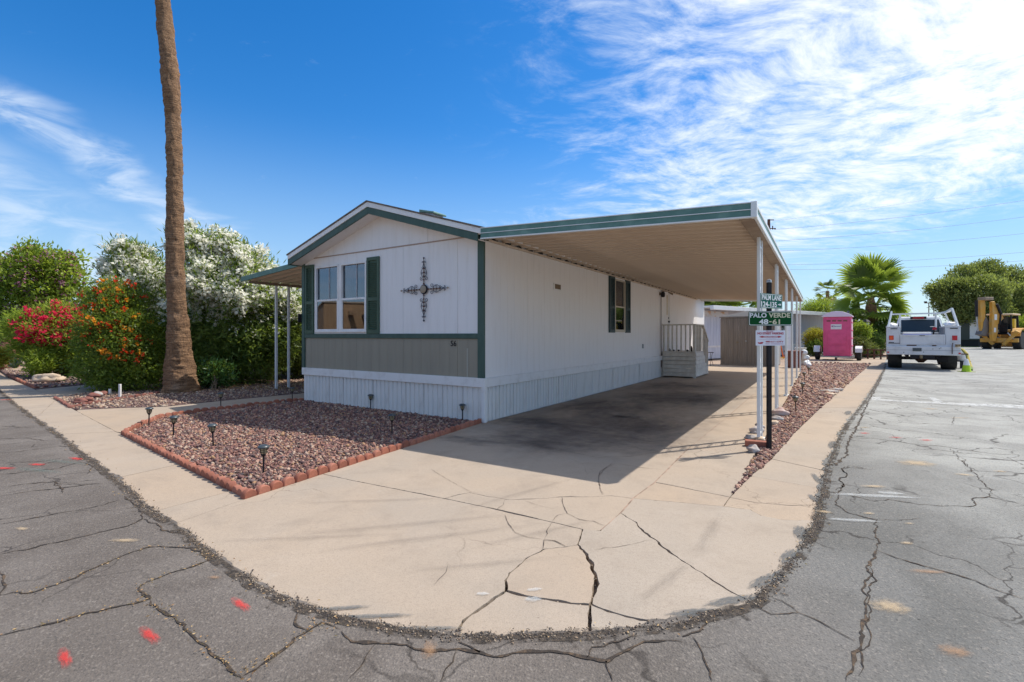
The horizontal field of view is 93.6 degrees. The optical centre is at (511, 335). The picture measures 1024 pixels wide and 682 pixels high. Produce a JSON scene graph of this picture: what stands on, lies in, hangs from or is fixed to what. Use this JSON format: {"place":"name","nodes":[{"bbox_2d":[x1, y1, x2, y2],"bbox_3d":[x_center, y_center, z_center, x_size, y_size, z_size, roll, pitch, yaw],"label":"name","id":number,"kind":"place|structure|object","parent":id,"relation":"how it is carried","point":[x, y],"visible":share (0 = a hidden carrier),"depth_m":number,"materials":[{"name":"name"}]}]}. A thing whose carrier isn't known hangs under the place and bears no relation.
{"place":"outdoors","nodes":[
{"label":"outdoors","id":0,"kind":"place"},
{"bbox_2d":[36,382,162,398],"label":"neighbour path","id":1,"kind":"structure","parent":0,"point":[60,392],"depth_m":11.29,"materials":[{"name":"concrete"}]},
{"bbox_2d":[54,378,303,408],"bbox_3d":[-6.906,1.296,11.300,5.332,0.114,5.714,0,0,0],"label":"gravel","id":2,"kind":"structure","parent":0,"point":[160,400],"depth_m":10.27,"materials":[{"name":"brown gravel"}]},
{"bbox_2d":[69,391,159,407],"bbox_3d":[-7.928,1.289,9.655,0.181,0.089,2.187,0,0,0],"label":"garden edging","id":3,"kind":"object","parent":2,"relation":"on","point":[117,398],"visible":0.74,"depth_m":9.68,"materials":[{"name":"brick"}]},
{"bbox_2d":[77,393,303,432],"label":"path","id":4,"kind":"structure","parent":0,"point":[118,420],"depth_m":8.19,"materials":[{"name":"concrete"}]},
{"bbox_2d":[217,392,223,405],"bbox_3d":[-5.259,1.180,8.686,0.104,0.302,0.103,-1,0,19],"label":"path lamp","id":5,"kind":"object","parent":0,"point":[220,394],"visible":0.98,"depth_m":8.67,"materials":[{"name":"black paint"}]},
{"bbox_2d":[129,400,468,489],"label":"gravel","id":6,"kind":"structure","parent":0,"point":[267,421],"depth_m":6.27,"materials":[{"name":"brown gravel"}]},
{"bbox_2d":[145,407,153,425],"bbox_3d":[-5.207,1.182,6.901,0.101,0.298,0.103,0,-2,15],"label":"path lamp","id":7,"kind":"object","parent":6,"relation":"on","point":[148,410],"visible":1,"depth_m":6.89,"materials":[{"name":"black metal"}]},
{"bbox_2d":[169,415,178,434],"bbox_3d":[-4.339,1.181,6.168,0.105,0.302,0.103,4,2,30],"label":"path lamp","id":8,"kind":"object","parent":6,"relation":"on","point":[173,418],"visible":0.97,"depth_m":6.15,"materials":[{"name":"black metal"}]},
{"bbox_2d":[121,430,246,495],"bbox_3d":[-3.622,1.280,5.092,3.831,0.110,0.068,0,0,39],"label":"garden edging","id":9,"kind":"object","parent":6,"relation":"on","point":[227,483],"visible":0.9,"depth_m":4.63,"materials":[{"name":"brick"}]},
{"bbox_2d":[207,423,216,445],"bbox_3d":[-3.486,1.180,5.605,0.105,0.303,0.103,-4,4,-44],"label":"path lamp","id":10,"kind":"object","parent":6,"relation":"on","point":[212,427],"visible":0.99,"depth_m":5.58,"materials":[{"name":"black metal"}]},
{"bbox_2d":[124,398,303,430],"bbox_3d":[-5.005,1.278,8.089,0.818,0.109,3.408,0,0,16],"label":"garden edging","id":11,"kind":"object","parent":6,"relation":"on","point":[155,417],"visible":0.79,"depth_m":8.18,"materials":[{"name":"brick"}]},
{"bbox_2d":[257,444,269,472],"bbox_3d":[-2.338,1.180,4.525,0.104,0.304,0.105,0,1,-35],"label":"path lamp","id":12,"kind":"object","parent":6,"relation":"on","point":[263,448],"visible":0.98,"depth_m":4.51,"materials":[{"name":"black metal"}]},
{"bbox_2d":[368,394,373,408],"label":"path lamp","id":13,"kind":"object","parent":6,"relation":"on","point":[370,396],"visible":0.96,"depth_m":8.41,"materials":[{"name":"black paint"}]},
{"bbox_2d":[388,413,395,432],"bbox_3d":[-1.582,1.182,6.339,0.102,0.298,0.103,-1,-1,41],"label":"path lamp","id":14,"kind":"object","parent":6,"relation":"on","point":[391,416],"visible":0.98,"depth_m":6.33,"materials":[{"name":"black metal"}]},
{"bbox_2d":[459,403,465,419],"bbox_3d":[-0.751,1.183,7.283,0.102,0.295,0.101,0,0,23],"label":"path lamp","id":15,"kind":"object","parent":6,"relation":"on","point":[462,405],"visible":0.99,"depth_m":7.26,"materials":[{"name":"black paint"}]},
{"bbox_2d":[0,363,883,522],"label":"sidewalk","id":16,"kind":"structure","parent":0,"point":[176,492],"depth_m":4.99,"materials":[{"name":"grey concrete"}]},
{"bbox_2d":[0,343,980,630],"bbox_3d":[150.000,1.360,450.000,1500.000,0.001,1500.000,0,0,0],"label":"ground","id":17,"kind":"structure","parent":0,"point":[714,361],"depth_m":16.62,"materials":[{"name":"soil"}]},
{"bbox_2d":[0,346,13,369],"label":"bush","id":18,"kind":"object","parent":17,"relation":"on","point":[4,359],"visible":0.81,"depth_m":15.46,"materials":[{"name":"green plant"}]},
{"bbox_2d":[0,340,15,367],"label":"clay pot","id":19,"kind":"object","parent":17,"relation":"on","point":[3,342],"visible":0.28,"depth_m":19.07,"materials":[{"name":"ceramic"}]},
{"bbox_2d":[7,353,21,367],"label":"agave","id":20,"kind":"object","parent":17,"relation":"on","point":[14,364],"visible":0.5,"depth_m":18.57,"materials":[{"name":"green plant"}]},
{"bbox_2d":[0,236,95,364],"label":"flowering tree","id":21,"kind":"object","parent":17,"relation":"on","point":[27,268],"visible":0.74,"depth_m":21.45,"materials":[{"name":"green plant"}]},
{"bbox_2d":[0,370,162,389],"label":"gravel bed","id":22,"kind":"object","parent":17,"relation":"on","point":[2,371],"visible":0.1,"depth_m":13.23,"materials":[{"name":"brown gravel"}]},
{"bbox_2d":[6,373,34,387],"bbox_3d":[-14.082,1.279,13.728,6.118,0.111,0.067,0,0,39],"label":"garden edging","id":23,"kind":"object","parent":22,"relation":"on","point":[21,381],"visible":0.96,"depth_m":13.34,"materials":[{"name":"brick"}]},
{"bbox_2d":[14,346,61,376],"bbox_3d":[-14.763,0.832,14.811,2.593,1.109,1.075,0,0,33],"label":"fern shrub","id":24,"kind":"object","parent":22,"relation":"on","point":[44,365],"visible":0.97,"depth_m":14.32,"materials":[{"name":"green plant"}]},
{"bbox_2d":[0,296,91,375],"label":"oleander","id":25,"kind":"object","parent":22,"relation":"on","point":[32,327],"visible":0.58,"depth_m":14.86,"materials":[{"name":"red plant"}]},
{"bbox_2d":[32,373,68,382],"bbox_3d":[-12.824,1.220,13.318,0.757,0.347,0.539,0,0,14],"label":"boulder","id":26,"kind":"object","parent":22,"relation":"on","point":[48,378],"visible":0.79,"depth_m":13.19,"materials":[{"name":"beige stone"}]},
{"bbox_2d":[34,382,89,387],"bbox_3d":[-11.588,1.286,12.427,0.131,0.087,1.311,0,0,15],"label":"garden edging","id":27,"kind":"object","parent":22,"relation":"on","point":[55,385],"visible":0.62,"depth_m":12.13,"materials":[{"name":"brick"}]},
{"bbox_2d":[85,231,190,381],"bbox_3d":[-10.097,-0.676,13.207,2.591,4.208,2.542,0,0,0],"label":"oleander","id":28,"kind":"object","parent":22,"relation":"on","point":[139,263],"visible":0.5,"depth_m":12.71,"materials":[{"name":"white plant"}]},
{"bbox_2d":[52,274,165,391],"bbox_3d":[-9.369,-0.094,11.432,2.838,2.876,1.868,0,0,0],"label":"flowering bush","id":29,"kind":"object","parent":17,"relation":"on","point":[112,322],"visible":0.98,"depth_m":11.17,"materials":[{"name":"green plant"}]},
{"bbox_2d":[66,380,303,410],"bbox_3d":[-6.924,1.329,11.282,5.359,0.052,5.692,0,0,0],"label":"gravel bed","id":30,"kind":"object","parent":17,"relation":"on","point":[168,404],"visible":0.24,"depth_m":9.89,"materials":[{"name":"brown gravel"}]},
{"bbox_2d":[53,396,69,407],"bbox_3d":[-8.662,1.286,9.259,1.937,0.092,0.060,0,0,41],"label":"garden edging","id":31,"kind":"object","parent":30,"relation":"on","point":[62,401],"visible":0.87,"depth_m":9.22,"materials":[{"name":"brick"}]},
{"bbox_2d":[73,398,87,403],"bbox_3d":[-8.225,1.261,9.159,0.288,0.142,0.182,0,0,0],"label":"rock","id":32,"kind":"object","parent":30,"relation":"on","point":[79,400],"visible":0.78,"depth_m":9.12,"materials":[{"name":"stone"}]},
{"bbox_2d":[87,392,100,397],"bbox_3d":[-8.706,1.265,10.028,0.277,0.142,0.184,0,0,0],"label":"rock","id":33,"kind":"object","parent":30,"relation":"on","point":[93,395],"visible":0.73,"depth_m":9.98,"materials":[{"name":"stone"}]},
{"bbox_2d":[118,384,121,396],"bbox_3d":[-8.237,1.165,10.109,0.040,0.270,0.040,0,0,0],"label":"white stake","id":34,"kind":"object","parent":30,"relation":"on","point":[119,390],"visible":0.92,"depth_m":10.09,"materials":[{"name":"paint"}]},
{"bbox_2d":[155,0,201,393],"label":"fan palm","id":35,"kind":"object","parent":30,"relation":"on","point":[179,370],"visible":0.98,"depth_m":10.92,"materials":[{"name":"brown plant"}]},
{"bbox_2d":[196,355,241,390],"bbox_3d":[-7.160,0.901,11.642,1.152,0.871,0.986,0,0,0],"label":"glossy shrub","id":36,"kind":"object","parent":30,"relation":"on","point":[214,372],"visible":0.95,"depth_m":11.56,"materials":[{"name":"green plant"}]},
{"bbox_2d":[151,217,301,384],"bbox_3d":[-7.426,-0.849,12.822,4.245,4.577,3.031,0,0,0],"label":"oleander","id":37,"kind":"object","parent":30,"relation":"on","point":[222,261],"visible":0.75,"depth_m":12.26,"materials":[{"name":"green plant"}]},
{"bbox_2d":[150,380,303,389],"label":"leaf litter","id":38,"kind":"object","parent":30,"relation":"on","point":[259,385],"visible":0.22,"depth_m":11.93,"materials":[{"name":"brown plant"}]},
{"bbox_2d":[160,309,299,374],"bbox_3d":[-9.234,-0.162,15.476,6.287,3.164,3.985,0,0,0],"label":"hedge","id":39,"kind":"object","parent":17,"relation":"on","point":[257,345],"visible":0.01,"depth_m":15.38,"materials":[{"name":"green plant"}]},
{"bbox_2d":[252,319,303,378],"bbox_3d":[-6.587,-0.038,15.077,2.451,2.866,3.420,0,0,41],"label":"oleander","id":40,"kind":"object","parent":17,"relation":"on","point":[296,367],"visible":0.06,"depth_m":14.62,"materials":[{"name":"green plant"}]},
{"bbox_2d":[286,200,703,422],"bbox_3d":[2.085,-0.473,14.924,4.780,3.587,16.425,0,0,33],"label":"mobile home","id":41,"kind":"object","parent":17,"relation":"on","point":[500,331],"visible":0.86,"depth_m":8.40,"materials":[{"name":"white paint"}]},
{"bbox_2d":[241,264,301,388],"bbox_3d":[-3.021,-0.123,13.672,2.610,2.846,7.860,0,0,33],"label":"patio awning","id":42,"kind":"object","parent":41,"relation":"attached to","point":[288,276],"visible":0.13,"depth_m":11.53,"materials":[{"name":"beige metal"}]},
{"bbox_2d":[315,264,338,332],"bbox_3d":[-3.493,-0.685,9.163,0.710,1.270,0.116,0,0,33],"label":"window","id":43,"kind":"structure","parent":41,"relation":"in","point":[326,277],"depth_m":9.15,"materials":[{"name":"white paint"}]},
{"bbox_2d":[340,261,365,331],"bbox_3d":[-2.854,-0.685,8.751,0.710,1.270,0.116,0,0,33],"label":"window","id":44,"kind":"structure","parent":41,"relation":"in","point":[352,308],"depth_m":8.75,"materials":[{"name":"glass"}]},
{"bbox_2d":[400,257,448,320],"bbox_3d":[-1.427,-0.740,7.762,1.042,1.042,0.050,0,0,33],"label":"wall cross","id":45,"kind":"object","parent":41,"relation":"attached to","point":[423,289],"depth_m":7.76,"materials":[{"name":"grey metal"}]},
{"bbox_2d":[419,209,445,216],"bbox_3d":[-1.399,-2.114,8.499,0.340,0.189,0.340,0,0,33],"label":"roof vent","id":46,"kind":"object","parent":41,"relation":"on","point":[434,213],"visible":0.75,"depth_m":8.38,"materials":[{"name":"metal"}]},
{"bbox_2d":[615,279,624,331],"bbox_3d":[2.665,-0.720,11.925,0.064,1.290,0.710,0,0,33],"label":"window","id":47,"kind":"structure","parent":41,"relation":"in","point":[619,284],"depth_m":11.95,"materials":[{"name":"beige"}]},
{"bbox_2d":[661,290,669,353],"bbox_3d":[4.904,-0.383,15.395,0.110,2.035,0.970,0,0,33],"label":"door","id":48,"kind":"structure","parent":41,"relation":"in","point":[665,301],"depth_m":15.45,"materials":[{"name":"white paint"}]},
{"bbox_2d":[704,301,744,306],"bbox_3d":[16.953,-1.498,40.052,5.092,5.597,5.001,0,0,0],"label":"fan palm","id":49,"kind":"object","parent":17,"relation":"on","point":[707,303],"visible":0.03,"depth_m":38.96,"materials":[{"name":"green plant"}]},
{"bbox_2d":[712,301,765,308],"bbox_3d":[17.685,-1.626,38.079,4.851,5.851,5.092,0,0,-26],"label":"fan palm","id":50,"kind":"object","parent":17,"relation":"on","point":[729,303],"visible":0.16,"depth_m":37.14,"materials":[{"name":"green plant"}]},
{"bbox_2d":[767,219,775,229],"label":"power pole","id":51,"kind":"object","parent":17,"relation":"on","point":[768,223],"visible":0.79,"depth_m":149.90,"materials":[{"name":"metal"}]},
{"bbox_2d":[777,183,1020,220],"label":"power line","id":52,"kind":"object","parent":51,"relation":"attached to","point":[896,204],"visible":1,"depth_m":138.06,"materials":[{"name":"grey metal"}]},
{"bbox_2d":[775,200,1023,229],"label":"power line","id":53,"kind":"object","parent":51,"relation":"attached to","point":[898,217],"visible":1,"depth_m":138.57,"materials":[{"name":"grey metal"}]},
{"bbox_2d":[788,326,790,349],"bbox_3d":[14.184,0.150,24.650,0.440,2.321,0.330,0,0,0],"label":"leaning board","id":54,"kind":"object","parent":17,"relation":"on","point":[789,337],"visible":0.14,"depth_m":24.64,"materials":[{"name":"white paint"}]},
{"bbox_2d":[731,362,870,494],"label":"gravel","id":55,"kind":"structure","parent":17,"relation":"on","point":[811,401],"depth_m":9.61,"materials":[{"name":"brown gravel"}]},
{"bbox_2d":[748,279,791,448],"bbox_3d":[2.928,0.355,5.451,0.482,1.990,0.126,0,0,-14],"label":"sign post","id":56,"kind":"object","parent":55,"relation":"on","point":[768,337],"visible":0.98,"depth_m":5.45,"materials":[{"name":"black metal"}]},
{"bbox_2d":[772,415,783,420],"bbox_3d":[4.021,1.269,7.331,0.212,0.093,0.115,0,0,17],"label":"rock","id":57,"kind":"object","parent":55,"relation":"on","point":[776,417],"visible":0.65,"depth_m":7.29,"materials":[{"name":"white stone"}]},
{"bbox_2d":[772,407,789,415],"bbox_3d":[4.330,1.248,7.757,0.276,0.182,0.203,0,0,29],"label":"rock","id":58,"kind":"object","parent":55,"relation":"on","point":[779,411],"visible":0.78,"depth_m":7.69,"materials":[{"name":"beige stone"}]},
{"bbox_2d":[792,396,798,410],"bbox_3d":[4.802,1.180,8.143,0.105,0.303,0.103,-2,0,-44],"label":"path lamp","id":59,"kind":"object","parent":55,"relation":"on","point":[795,399],"visible":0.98,"depth_m":8.13,"materials":[{"name":"black paint"}]},
{"bbox_2d":[795,348,805,363],"bbox_3d":[12.595,0.925,21.000,0.440,0.750,0.440,0,0,33],"label":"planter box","id":60,"kind":"object","parent":55,"relation":"on","point":[802,360],"visible":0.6,"depth_m":20.79,"materials":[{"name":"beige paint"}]},
{"bbox_2d":[794,296,844,311],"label":"palo verde","id":61,"kind":"object","parent":17,"relation":"on","point":[820,306],"visible":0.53,"depth_m":47.54,"materials":[{"name":"green plant"}]},
{"bbox_2d":[812,279,840,302],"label":"fan palm","id":62,"kind":"object","parent":17,"relation":"on","point":[830,282],"visible":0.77,"depth_m":61.94,"materials":[{"name":"green plant"}]},
{"bbox_2d":[829,251,913,354],"bbox_3d":[23.034,-2.078,31.068,5.291,6.776,4.888,0,0,0],"label":"fan palm","id":63,"kind":"object","parent":17,"relation":"on","point":[870,272],"visible":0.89,"depth_m":30.50,"materials":[{"name":"green plant"}]},
{"bbox_2d":[920,256,1023,336],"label":"round pine","id":64,"kind":"object","parent":17,"relation":"on","point":[960,289],"visible":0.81,"depth_m":55.34,"materials":[{"name":"plant"}]},
{"bbox_2d":[0,347,1023,681],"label":"road","id":65,"kind":"structure","parent":0,"point":[910,569],"depth_m":2.38,"materials":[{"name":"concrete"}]},
{"bbox_2d":[0,378,878,680],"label":"leaf litter","id":66,"kind":"object","parent":65,"relation":"on","point":[250,584],"visible":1,"depth_m":2.21,"materials":[{"name":"brown plant"}]},
{"bbox_2d":[886,308,967,368],"bbox_3d":[17.183,0.142,20.176,2.322,2.315,6.292,0,0,38],"label":"service truck","id":67,"kind":"object","parent":65,"relation":"on","point":[942,345],"visible":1,"depth_m":18.21,"materials":[{"name":"white paint"}]},
{"bbox_2d":[903,332,931,334],"bbox_3d":[15.545,0.130,18.477,0.850,0.500,0.406,0,0,38],"label":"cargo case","id":68,"kind":"object","parent":67,"relation":"in","point":[917,333],"visible":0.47,"depth_m":18.31,"materials":[{"name":"white paint"}]},
{"bbox_2d":[943,321,955,325],"bbox_3d":[16.433,-0.412,18.013,0.450,0.204,0.843,0,0,38],"label":"white bag","id":69,"kind":"object","parent":67,"relation":"on","point":[949,323],"visible":0.72,"depth_m":17.82,"materials":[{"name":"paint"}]},
{"bbox_2d":[957,351,965,367],"bbox_3d":[17.664,0.960,18.900,0.400,0.680,0.360,0,0,0],"label":"water tank","id":70,"kind":"object","parent":65,"relation":"on","point":[961,358],"visible":0.41,"depth_m":18.76,"materials":[{"name":"white paint"}]},
{"bbox_2d":[958,359,972,371],"bbox_3d":[16.052,1.070,16.994,0.340,0.460,0.340,0,0,0],"label":"traffic cone","id":71,"kind":"object","parent":65,"relation":"on","point":[966,367],"visible":1,"depth_m":16.93,"materials":[{"name":"green plastic"}]},
{"bbox_2d":[961,348,972,370],"bbox_3d":[17.060,0.899,18.020,0.191,0.825,1.306,0,0,30],"label":"hose","id":72,"kind":"object","parent":65,"relation":"on","point":[964,351],"visible":0.66,"depth_m":18.11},
{"bbox_2d":[975,297,1023,348],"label":"backhoe","id":73,"kind":"object","parent":65,"relation":"on","point":[1010,333],"visible":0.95,"depth_m":44.54,"materials":[{"name":"yellow metal"}]},
{"bbox_2d":[1018,315,1023,331],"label":"shrub","id":74,"kind":"object","parent":65,"relation":"on","point":[1021,324],"visible":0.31,"depth_m":51.91,"materials":[{"name":"green plant"}]},
{"bbox_2d":[0,0,1023,326],"label":"sky","id":75,"kind":"structure","parent":0,"point":[296,115],"materials":[{"name":"blue"}]},
{"bbox_2d":[178,364,850,635],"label":"driveway","id":76,"kind":"structure","parent":0,"point":[450,531],"depth_m":3.34,"materials":[{"name":"grey concrete"}]},
{"bbox_2d":[240,418,481,498],"bbox_3d":[-1.297,1.279,5.504,0.067,0.110,3.778,0,0,27],"label":"garden edging","id":77,"kind":"object","parent":76,"relation":"on","point":[285,481],"visible":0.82,"depth_m":4.73,"materials":[{"name":"brick"}]},
{"bbox_2d":[1,364,886,644],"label":"edge debris","id":78,"kind":"object","parent":76,"relation":"on","point":[527,629],"visible":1,"depth_m":2.42,"materials":[{"name":"gravel"}]},
{"bbox_2d":[478,201,802,438],"bbox_3d":[4.924,-0.104,12.040,3.656,2.807,14.720,0,0,33],"label":"carport","id":79,"kind":"object","parent":76,"relation":"on","point":[727,252],"visible":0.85,"depth_m":7.35,"materials":[{"name":"beige metal"}]},
{"bbox_2d":[662,324,708,377],"bbox_3d":[5.638,0.480,15.553,1.012,1.640,1.980,0,0,33],"label":"porch","id":80,"kind":"object","parent":76,"relation":"on","point":[693,364],"visible":1,"depth_m":14.83,"materials":[{"name":"beige paint"}]},
{"bbox_2d":[719,311,780,366],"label":"storage shed","id":81,"kind":"structure","parent":76,"relation":"on","point":[738,346],"depth_m":20.54,"materials":[{"name":"beige wood"}]},
{"bbox_2d":[734,318,746,364],"bbox_3d":[9.744,0.265,20.506,0.529,1.970,0.014,0,0,34],"label":"door","id":82,"kind":"structure","parent":81,"relation":"in","point":[740,324],"depth_m":20.52,"materials":[{"name":"beige wood"}]},
{"bbox_2d":[748,324,756,364],"bbox_3d":[10.190,0.265,20.206,0.530,1.970,0.014,0,0,34],"label":"door","id":83,"kind":"structure","parent":81,"relation":"in","point":[752,348],"depth_m":20.24,"materials":[{"name":"beige wood"}]},
{"bbox_2d":[744,434,756,439],"bbox_3d":[2.991,1.282,6.008,0.176,0.080,0.113,0,0,17],"label":"rock","id":84,"kind":"object","parent":76,"relation":"on","point":[750,437],"visible":0.75,"depth_m":5.98,"materials":[{"name":"grey stone"}]},
{"bbox_2d":[746,444,759,452],"bbox_3d":[2.672,1.268,5.352,0.156,0.106,0.125,0,0,-5],"label":"rock","id":85,"kind":"object","parent":76,"relation":"on","point":[752,448],"visible":0.95,"depth_m":5.31,"materials":[{"name":"grey stone"}]},
{"bbox_2d":[745,439,765,447],"bbox_3d":[2.843,1.265,5.611,0.230,0.070,0.090,0,0,26],"label":"brick","id":86,"kind":"object","parent":76,"relation":"on","point":[758,443],"visible":0.66,"depth_m":5.58,"materials":[{"name":"brick"}]},
{"bbox_2d":[749,426,764,433],"bbox_3d":[3.264,1.266,6.403,0.224,0.110,0.128,0,0,-17],"label":"rock","id":87,"kind":"object","parent":76,"relation":"on","point":[752,430],"visible":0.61,"depth_m":6.36,"materials":[{"name":"grey stone"}]},
{"bbox_2d":[755,436,764,440],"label":"rock","id":88,"kind":"object","parent":76,"relation":"on","point":[760,438],"visible":0.59,"depth_m":5.83,"materials":[{"name":"beige stone"}]},
{"bbox_2d":[784,350,803,367],"bbox_3d":[11.252,0.960,19.223,0.500,0.680,0.500,0,0,0],"label":"flower pot","id":89,"kind":"object","parent":76,"relation":"on","point":[789,358],"visible":0.49,"depth_m":19.04,"materials":[{"name":"ceramic"}]},
{"bbox_2d":[807,354,885,363],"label":"neighbour driveway","id":90,"kind":"structure","parent":0,"point":[877,360],"depth_m":24.64,"materials":[{"name":"concrete"}]},
{"bbox_2d":[704,305,828,358],"bbox_3d":[15.754,-0.120,31.892,17.599,2.840,5.400,0,0,-35],"label":"neighbour home","id":91,"kind":"object","parent":90,"relation":"on","point":[714,313],"visible":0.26,"depth_m":27.01,"materials":[{"name":"grey"}]},
{"bbox_2d":[801,326,822,347],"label":"shrub","id":92,"kind":"object","parent":90,"relation":"on","point":[816,333],"visible":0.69,"depth_m":29.84,"materials":[{"name":"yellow plant"}]},
{"bbox_2d":[804,338,822,355],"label":"shrub","id":93,"kind":"object","parent":90,"relation":"on","point":[810,347],"visible":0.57,"depth_m":29.35,"materials":[{"name":"green plant"}]},
{"bbox_2d":[813,346,862,360],"bbox_3d":[17.029,0.930,25.149,2.080,0.740,1.930,0,0,39],"label":"toilet trailer","id":94,"kind":"object","parent":90,"relation":"on","point":[858,350],"visible":1,"depth_m":24.61,"materials":[{"name":"metal"}]},
{"bbox_2d":[822,311,853,355],"bbox_3d":[17.070,-0.080,25.200,1.320,2.320,1.320,0,0,38],"label":"portable toilet","id":95,"kind":"object","parent":94,"relation":"on","point":[837,333],"visible":1,"depth_m":24.69,"materials":[{"name":"pink plastic"}]},
{"bbox_2d":[853,334,873,354],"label":"shrub","id":96,"kind":"object","parent":90,"relation":"on","point":[858,340],"visible":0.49,"depth_m":26.75,"materials":[{"name":"green plant"}]},
{"bbox_2d":[853,320,876,338],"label":"shrub","id":97,"kind":"object","parent":90,"relation":"on","point":[865,330],"visible":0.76,"depth_m":27.22,"materials":[{"name":"green plant"}]},
{"bbox_2d":[863,319,870,357],"bbox_3d":[20.244,0.200,27.500,0.500,2.200,0.433,0,0,0],"label":"street lantern","id":98,"kind":"object","parent":90,"relation":"on","point":[867,321],"visible":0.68,"depth_m":27.42,"materials":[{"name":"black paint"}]},
{"bbox_2d":[855,349,887,359],"bbox_3d":[19.590,1.025,26.250,0.078,0.550,1.704,0,0,-23],"label":"pipe rail","id":99,"kind":"object","parent":90,"relation":"on","point":[874,355],"visible":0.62,"depth_m":26.07,"materials":[{"name":"metal"}]},
{"bbox_2d":[863,341,883,357],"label":"shrub","id":100,"kind":"object","parent":90,"relation":"on","point":[876,346],"visible":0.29,"depth_m":27.71,"materials":[{"name":"green plant"}]},
{"bbox_2d":[867,330,885,356],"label":"shrub","id":101,"kind":"object","parent":90,"relation":"on","point":[881,340],"visible":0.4,"depth_m":28.70,"materials":[{"name":"green plant"}]},
{"bbox_2d":[870,317,892,354],"bbox_3d":[23.117,0.012,30.036,1.807,2.585,1.563,0,0,0],"label":"shrub","id":102,"kind":"object","parent":90,"relation":"on","point":[879,326],"visible":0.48,"depth_m":29.78,"materials":[{"name":"green plant"}]},
{"bbox_2d":[781,217,1020,240],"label":"power line","id":103,"kind":"object","parent":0,"point":[898,231],"visible":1,"depth_m":137.87,"materials":[{"name":"grey metal"}]},
{"bbox_2d":[790,261,1014,269],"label":"power line","id":104,"kind":"object","parent":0,"point":[828,269],"visible":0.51,"depth_m":146.98,"materials":[{"name":"grey metal"}]},
{"bbox_2d":[787,233,1023,250],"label":"power line","id":105,"kind":"object","parent":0,"point":[902,244],"visible":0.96,"depth_m":138.43,"materials":[{"name":"grey metal"}]},
{"bbox_2d":[793,252,1021,264],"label":"power line","id":106,"kind":"object","parent":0,"point":[906,260],"visible":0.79,"depth_m":136.65,"materials":[{"name":"grey metal"}]},
{"label":"lawn","id":107,"kind":"structure","parent":0,"visible":0},
{"bbox_2d":[958,320,980,346],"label":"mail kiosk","id":108,"kind":"object","parent":107,"relation":"on","point":[969,337],"visible":0.5,"depth_m":55.39,"materials":[{"name":"grey"}]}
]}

